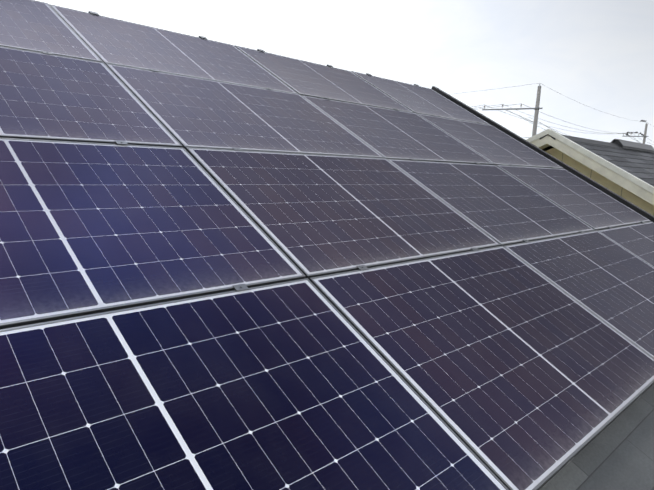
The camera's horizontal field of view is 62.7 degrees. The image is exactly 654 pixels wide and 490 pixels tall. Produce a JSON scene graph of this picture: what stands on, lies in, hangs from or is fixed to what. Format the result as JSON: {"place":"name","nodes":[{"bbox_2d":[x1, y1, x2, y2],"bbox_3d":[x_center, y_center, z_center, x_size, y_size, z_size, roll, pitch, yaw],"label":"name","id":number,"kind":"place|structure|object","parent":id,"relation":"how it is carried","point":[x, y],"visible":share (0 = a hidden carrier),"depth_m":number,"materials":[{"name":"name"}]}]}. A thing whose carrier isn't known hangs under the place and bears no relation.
{"place":"outdoors","nodes":[
{"label":"outdoors","id":0,"kind":"place"},
{"bbox_2d":[35,0,653,147],"label":"sky","id":1,"kind":"structure","parent":0,"point":[596,54],"materials":[{"name":"white"}]},
{"bbox_2d":[542,146,553,150],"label":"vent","id":2,"kind":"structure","parent":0,"point":[547,148],"depth_m":8.90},
{"bbox_2d":[526,129,549,148],"bbox_3d":[2.131,-1.028,9.743,0.346,0.202,4.255,-6,-14,-45],"label":"roof gable end","id":3,"kind":"object","parent":2,"relation":"attached to","point":[535,140],"visible":0.15,"depth_m":8.29,"materials":[{"name":"beige paint"}]},
{"bbox_2d":[547,129,653,204],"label":"rake","id":4,"kind":"object","parent":2,"relation":"attached to","point":[631,183],"visible":0.98,"depth_m":7.67,"materials":[{"name":"beige paint"}]},
{"bbox_2d":[539,384,653,489],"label":"roof","id":5,"kind":"structure","parent":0,"point":[617,453],"depth_m":2.23,"materials":[{"name":"grey tile"}]},
{"bbox_2d":[431,86,653,221],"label":"roof edge trim","id":6,"kind":"structure","parent":5,"relation":"attached to","point":[629,204],"depth_m":6.96,"materials":[{"name":"black metal"}]},
{"bbox_2d":[545,148,653,214],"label":"neighbour house walls","id":7,"kind":"structure","parent":0,"point":[641,203],"depth_m":7.97,"materials":[{"name":"beige paint"}]},
{"bbox_2d":[575,142,653,186],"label":"neighbour roof","id":8,"kind":"structure","parent":7,"relation":"on","point":[638,164],"depth_m":9.07,"materials":[{"name":"grey tile"}]},
{"bbox_2d":[540,134,648,152],"bbox_3d":[7.312,-2.094,12.105,11.150,0.113,0.240,-6,13,-45],"label":"roof ridge cap","id":9,"kind":"object","parent":8,"relation":"on","point":[589,141],"visible":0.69,"depth_m":9.26,"materials":[{"name":"grey metal"}]},
{"bbox_2d":[610,139,653,153],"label":"roof ridge cap","id":10,"kind":"object","parent":8,"relation":"on","point":[633,146],"visible":0.82,"depth_m":10.86,"materials":[{"name":"grey metal"}]},
{"label":"ground","id":11,"kind":"structure","parent":0,"visible":0},
{"bbox_2d":[482,84,542,135],"bbox_3d":[10.470,-3.491,31.897,0.341,11.680,3.735,-6,13,-45],"label":"utility pole","id":12,"kind":"object","parent":11,"relation":"on","point":[535,122],"visible":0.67,"depth_m":30.16,"materials":[{"name":"concrete"}]},
{"bbox_2d":[456,83,652,144],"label":"overhead wires","id":13,"kind":"object","parent":12,"relation":"attached to","point":[556,118],"visible":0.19,"depth_m":34.81,"materials":[{"name":"grey metal"}]},
{"bbox_2d":[622,123,648,143],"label":"utility pole","id":14,"kind":"object","parent":11,"relation":"on","point":[645,133],"visible":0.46,"depth_m":49.33,"materials":[{"name":"concrete"}]},
{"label":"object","id":15,"kind":"object","parent":11,"relation":"on","visible":0},
{"bbox_2d":[42,11,644,290],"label":"panel clamps","id":16,"kind":"object","parent":15,"relation":"attached to","point":[239,287],"visible":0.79,"depth_m":3.29,"materials":[{"name":"grey metal"}]},
{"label":"mounting rails","id":17,"kind":"object","parent":15,"relation":"attached to","visible":0},
{"bbox_2d":[0,0,102,61],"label":"solar module","id":18,"kind":"object","parent":17,"relation":"on","point":[33,25],"visible":0.94,"depth_m":3.60,"materials":[{"name":"grey"}]},
{"bbox_2d":[0,46,182,147],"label":"solar module","id":19,"kind":"object","parent":17,"relation":"on","point":[43,96],"visible":0.96,"depth_m":2.88,"materials":[{"name":"blue"}]},
{"bbox_2d":[0,138,305,329],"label":"solar module","id":20,"kind":"object","parent":17,"relation":"on","point":[87,228],"visible":0.9,"depth_m":2.11,"materials":[{"name":"blue"}]},
{"bbox_2d":[49,4,297,93],"bbox_3d":[-1.215,-1.598,4.490,1.730,0.036,1.142,-6,40,-45],"label":"solar module","id":21,"kind":"object","parent":17,"relation":"on","point":[108,40],"visible":0.85,"depth_m":4.35,"materials":[{"name":"grey"}]},
{"bbox_2d":[106,63,384,157],"bbox_3d":[-0.517,-0.927,3.862,1.730,0.037,1.142,-6,40,-45],"label":"solar module","id":22,"kind":"object","parent":17,"relation":"on","point":[189,111],"visible":0.94,"depth_m":3.69,"materials":[{"name":"grey"}]},
{"bbox_2d":[0,278,508,489],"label":"solar module","id":23,"kind":"object","parent":17,"relation":"on","point":[301,384],"visible":1,"depth_m":1.57,"materials":[{"name":"blue"}]},
{"bbox_2d":[234,45,413,112],"bbox_3d":[0.018,-1.734,5.714,1.730,0.035,1.142,-6,40,-45],"label":"solar module","id":24,"kind":"object","parent":17,"relation":"on","point":[305,78],"visible":0.94,"depth_m":5.59,"materials":[{"name":"grey"}]},
{"bbox_2d":[185,147,500,278],"bbox_3d":[0.180,-0.255,3.234,1.730,0.037,1.142,-6,40,-45],"label":"solar module","id":25,"kind":"object","parent":17,"relation":"on","point":[313,215],"visible":0.85,"depth_m":3.03,"materials":[{"name":"purple"}]},
{"bbox_2d":[301,95,493,164],"bbox_3d":[0.715,-1.061,5.086,1.730,0.037,1.142,-6,40,-45],"label":"solar module","id":26,"kind":"object","parent":17,"relation":"on","point":[386,133],"visible":0.88,"depth_m":4.96,"materials":[{"name":"grey"}]},
{"bbox_2d":[351,71,490,124],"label":"solar module","id":27,"kind":"object","parent":17,"relation":"on","point":[419,99],"visible":0.92,"depth_m":6.84,"materials":[{"name":"grey"}]},
{"bbox_2d":[309,246,653,489],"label":"solar module","id":28,"kind":"object","parent":17,"relation":"on","point":[514,371],"visible":0.92,"depth_m":2.37,"materials":[{"name":"purple"}]},
{"bbox_2d":[416,113,562,168],"bbox_3d":[1.948,-1.198,6.310,1.730,0.035,1.142,-6,40,-45],"label":"solar module","id":29,"kind":"object","parent":17,"relation":"on","point":[494,145],"visible":0.88,"depth_m":6.21,"materials":[{"name":"grey"}]},
{"bbox_2d":[388,159,594,245],"bbox_3d":[1.411,-0.388,4.460,1.730,0.035,1.142,-6,40,-45],"label":"solar module","id":30,"kind":"object","parent":17,"relation":"on","point":[499,205],"visible":0.83,"depth_m":4.32,"materials":[{"name":"purple"}]},
{"bbox_2d":[496,165,650,229],"bbox_3d":[2.644,-0.523,5.683,1.730,0.037,1.142,-6,40,-45],"label":"solar module","id":31,"kind":"object","parent":17,"relation":"on","point":[590,205],"visible":0.92,"depth_m":5.56,"materials":[{"name":"grey"}]},
{"bbox_2d":[504,230,653,357],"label":"solar module","id":32,"kind":"object","parent":17,"relation":"on","point":[607,280],"visible":0.96,"depth_m":3.66,"materials":[{"name":"purple"}]},
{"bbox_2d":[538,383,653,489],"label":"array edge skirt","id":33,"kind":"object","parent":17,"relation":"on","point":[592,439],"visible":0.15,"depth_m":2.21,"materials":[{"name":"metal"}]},
{"bbox_2d":[597,222,653,266],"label":"solar module","id":34,"kind":"object","parent":17,"relation":"on","point":[637,240],"visible":0.79,"depth_m":4.96,"materials":[{"name":"purple"}]}
]}

